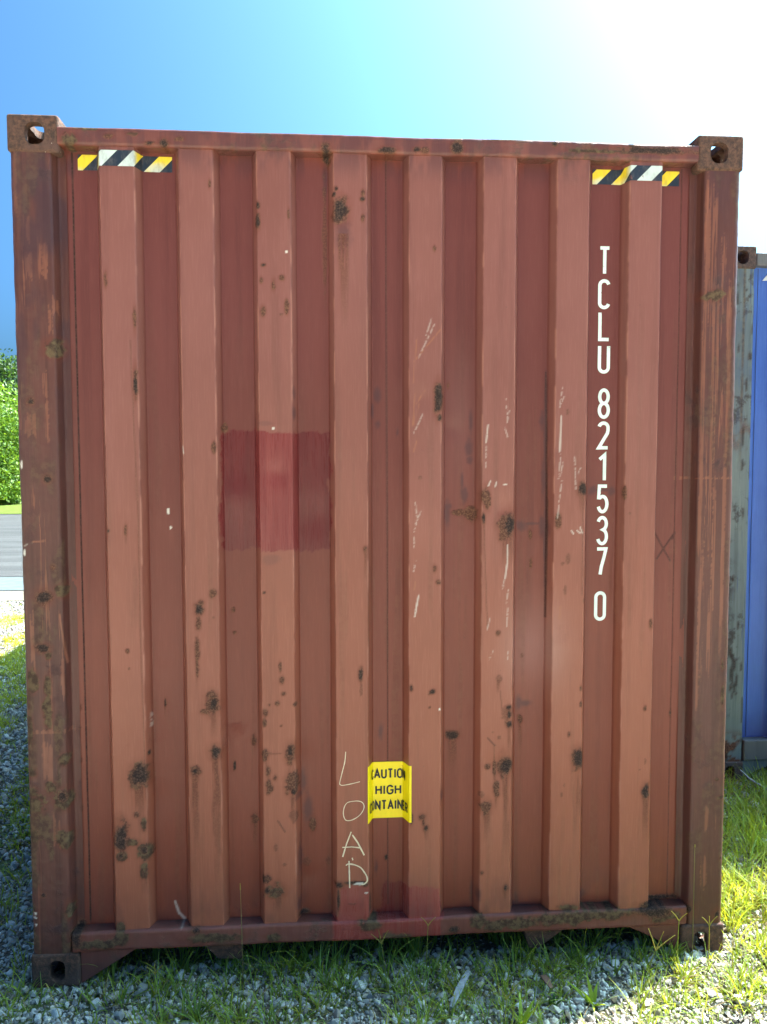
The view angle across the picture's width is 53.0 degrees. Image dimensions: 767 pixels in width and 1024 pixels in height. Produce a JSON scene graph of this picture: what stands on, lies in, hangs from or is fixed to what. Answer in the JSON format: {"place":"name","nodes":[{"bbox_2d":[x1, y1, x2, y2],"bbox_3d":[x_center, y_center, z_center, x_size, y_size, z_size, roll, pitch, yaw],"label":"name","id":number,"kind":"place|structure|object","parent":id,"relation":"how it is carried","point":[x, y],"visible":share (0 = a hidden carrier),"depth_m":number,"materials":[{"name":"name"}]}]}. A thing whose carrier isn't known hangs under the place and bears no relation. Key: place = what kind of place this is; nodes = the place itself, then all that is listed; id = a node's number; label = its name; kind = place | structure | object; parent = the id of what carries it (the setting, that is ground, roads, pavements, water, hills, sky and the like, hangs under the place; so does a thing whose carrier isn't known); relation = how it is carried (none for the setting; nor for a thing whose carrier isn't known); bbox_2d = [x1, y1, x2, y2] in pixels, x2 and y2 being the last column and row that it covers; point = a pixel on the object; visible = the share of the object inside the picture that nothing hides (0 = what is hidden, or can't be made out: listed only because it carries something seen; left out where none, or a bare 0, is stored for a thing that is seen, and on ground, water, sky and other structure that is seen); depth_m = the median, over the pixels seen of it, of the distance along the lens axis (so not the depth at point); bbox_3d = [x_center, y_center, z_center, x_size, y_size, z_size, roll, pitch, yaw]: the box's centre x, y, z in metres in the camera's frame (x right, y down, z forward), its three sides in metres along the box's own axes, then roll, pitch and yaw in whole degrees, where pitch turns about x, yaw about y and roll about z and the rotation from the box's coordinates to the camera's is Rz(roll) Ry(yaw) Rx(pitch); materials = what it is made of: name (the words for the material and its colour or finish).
{"place":"outdoors","nodes":[
{"label":"outdoors","id":0,"kind":"place"},
{"bbox_2d":[0,495,21,513],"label":"grass verge","id":1,"kind":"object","parent":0,"point":[9,508],"depth_m":31.84,"materials":[{"name":"green plant"}]},
{"bbox_2d":[0,514,22,576],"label":"road","id":2,"kind":"structure","parent":0,"point":[11,555],"depth_m":16.93,"materials":[{"name":"grey asphalt"}]},
{"bbox_2d":[0,838,766,1023],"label":"gravel","id":3,"kind":"structure","parent":0,"point":[579,1001],"depth_m":2.60,"materials":[{"name":"grey gravel"}]},
{"bbox_2d":[45,983,78,1023],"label":"grass stalk","id":4,"kind":"object","parent":3,"relation":"on","point":[56,1006],"depth_m":2.33,"materials":[{"name":"green plant"}]},
{"bbox_2d":[147,961,166,1018],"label":"grass stalk","id":5,"kind":"object","parent":3,"relation":"on","point":[154,972],"depth_m":2.47,"materials":[{"name":"green plant"}]},
{"bbox_2d":[450,970,470,1008],"bbox_3d":[0.256,1.587,2.564,0.023,0.021,0.183,2,4,26],"label":"wood strip","id":6,"kind":"object","parent":3,"relation":"on","point":[462,981],"visible":1,"depth_m":2.56,"materials":[{"name":"grey wood"}]},
{"bbox_2d":[493,993,534,1023],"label":"weed","id":7,"kind":"object","parent":3,"relation":"on","point":[527,1014],"visible":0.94,"depth_m":2.45,"materials":[{"name":"green plant"}]},
{"bbox_2d":[538,974,552,988],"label":"dead leaf","id":8,"kind":"object","parent":3,"relation":"on","point":[545,978],"visible":1,"depth_m":2.59,"materials":[{"name":"brown plant"}]},
{"bbox_2d":[543,993,565,1005],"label":"weed","id":9,"kind":"object","parent":3,"relation":"on","point":[553,1001],"visible":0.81,"depth_m":2.54,"materials":[{"name":"green plant"}]},
{"bbox_2d":[564,970,621,1010],"bbox_3d":[0.699,1.581,2.543,0.135,0.095,0.171,-2,4,-26],"label":"weed","id":10,"kind":"object","parent":3,"relation":"on","point":[591,998],"visible":1,"depth_m":2.55,"materials":[{"name":"green plant"}]},
{"bbox_2d":[641,928,674,1007],"bbox_3d":[0.887,1.507,2.519,0.072,0.244,0.148,3,5,43],"label":"grass stalk","id":11,"kind":"object","parent":3,"relation":"on","point":[656,949],"depth_m":2.54,"materials":[{"name":"green plant"}]},
{"bbox_2d":[699,916,716,970],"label":"grass stalk","id":12,"kind":"object","parent":3,"relation":"on","point":[709,923],"depth_m":2.68,"materials":[{"name":"green plant"}]},
{"bbox_2d":[719,893,741,971],"bbox_3d":[1.218,1.456,2.678,0.152,0.296,0.022,-2,4,-34],"label":"grass stalk","id":13,"kind":"object","parent":3,"relation":"on","point":[733,933],"depth_m":2.67,"materials":[{"name":"green plant"}]},
{"bbox_2d":[0,576,766,1023],"bbox_3d":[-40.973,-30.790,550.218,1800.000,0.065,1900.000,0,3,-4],"label":"ground","id":14,"kind":"structure","parent":0,"point":[482,944],"depth_m":2.72,"materials":[{"name":"green plant"}]},
{"bbox_2d":[0,348,18,440],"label":"dark tree","id":15,"kind":"object","parent":14,"relation":"on","point":[8,366],"visible":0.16,"depth_m":40.97,"materials":[{"name":"green plant"}]},
{"bbox_2d":[0,373,19,470],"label":"leafy tree","id":16,"kind":"object","parent":14,"relation":"on","point":[8,428],"visible":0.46,"depth_m":35.68,"materials":[{"name":"green plant"}]},
{"bbox_2d":[0,451,20,504],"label":"bush","id":17,"kind":"object","parent":14,"relation":"on","point":[10,491],"visible":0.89,"depth_m":34.84,"materials":[{"name":"green plant"}]},
{"bbox_2d":[0,577,23,589],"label":"concrete gutter","id":18,"kind":"object","parent":14,"relation":"on","point":[11,583],"visible":0.02,"depth_m":11.52,"materials":[{"name":"grey concrete"}]},
{"bbox_2d":[0,590,23,600],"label":"gravel margin","id":19,"kind":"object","parent":14,"relation":"on","point":[11,595],"visible":0.02,"depth_m":10.51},
{"bbox_2d":[168,982,224,1023],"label":"weed","id":20,"kind":"object","parent":14,"relation":"on","point":[197,1014],"visible":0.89,"depth_m":2.47,"materials":[{"name":"green plant"}]},
{"bbox_2d":[231,884,249,993],"bbox_3d":[-0.470,1.446,2.598,0.066,0.358,0.114,-2,4,-28],"label":"grass stalk","id":21,"kind":"object","parent":14,"relation":"on","point":[242,946],"depth_m":2.63,"materials":[{"name":"green plant"}]},
{"bbox_2d":[7,114,743,987],"bbox_3d":[-0.202,-0.008,5.633,2.438,2.896,6.061,0,3,-4],"label":"shipping container","id":22,"kind":"object","parent":14,"relation":"on","point":[375,498],"visible":1,"depth_m":2.64,"materials":[{"name":"brown metal"}]},
{"bbox_2d":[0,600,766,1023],"bbox_3d":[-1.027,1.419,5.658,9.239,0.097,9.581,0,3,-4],"label":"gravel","id":23,"kind":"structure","parent":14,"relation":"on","point":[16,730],"depth_m":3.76,"materials":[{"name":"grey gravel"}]},
{"bbox_2d":[1,835,765,1023],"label":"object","id":24,"kind":"object","parent":14,"relation":"on","point":[405,990],"visible":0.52,"depth_m":2.58,"materials":[{"name":"yellow plant"}]},
{"bbox_2d":[371,930,397,990],"bbox_3d":[-0.016,1.523,2.605,0.114,0.207,0.131,-2,4,-30],"label":"grass stalk","id":25,"kind":"object","parent":14,"relation":"on","point":[384,961],"depth_m":2.61,"materials":[{"name":"green plant"}]},
{"bbox_2d":[410,917,441,979],"bbox_3d":[0.157,1.512,2.653,0.126,0.225,0.097,0,3,-4],"label":"grass stalk","id":26,"kind":"object","parent":14,"relation":"on","point":[426,952],"depth_m":2.66,"materials":[{"name":"green plant"}]},
{"bbox_2d":[498,983,525,1023],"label":"grass stalk","id":27,"kind":"object","parent":14,"relation":"on","point":[506,1021],"depth_m":2.38,"materials":[{"name":"green plant"}]},
{"bbox_2d":[667,911,686,977],"bbox_3d":[1.014,1.493,2.665,0.068,0.245,0.133,1,4,18],"label":"grass stalk","id":28,"kind":"object","parent":14,"relation":"on","point":[677,944],"depth_m":2.67,"materials":[{"name":"green plant"}]},
{"bbox_2d":[686,845,702,961],"bbox_3d":[1.082,1.390,2.717,0.086,0.435,0.155,-2,4,-29],"label":"grass stalk","id":29,"kind":"object","parent":14,"relation":"on","point":[693,908],"depth_m":2.73,"materials":[{"name":"green plant"}]},
{"bbox_2d":[724,246,766,782],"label":"shipping container","id":30,"kind":"object","parent":14,"relation":"on","point":[746,717],"visible":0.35,"depth_m":4.18,"materials":[{"name":"blue metal"}]},
{"bbox_2d":[740,770,766,789],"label":"dry twig","id":31,"kind":"object","parent":14,"relation":"on","point":[752,780],"visible":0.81,"depth_m":4.11,"materials":[{"name":"grey wood"}]},
{"bbox_2d":[0,0,766,401],"label":"sky","id":32,"kind":"structure","parent":0,"point":[644,72],"materials":[{"name":"blue"}]}
]}

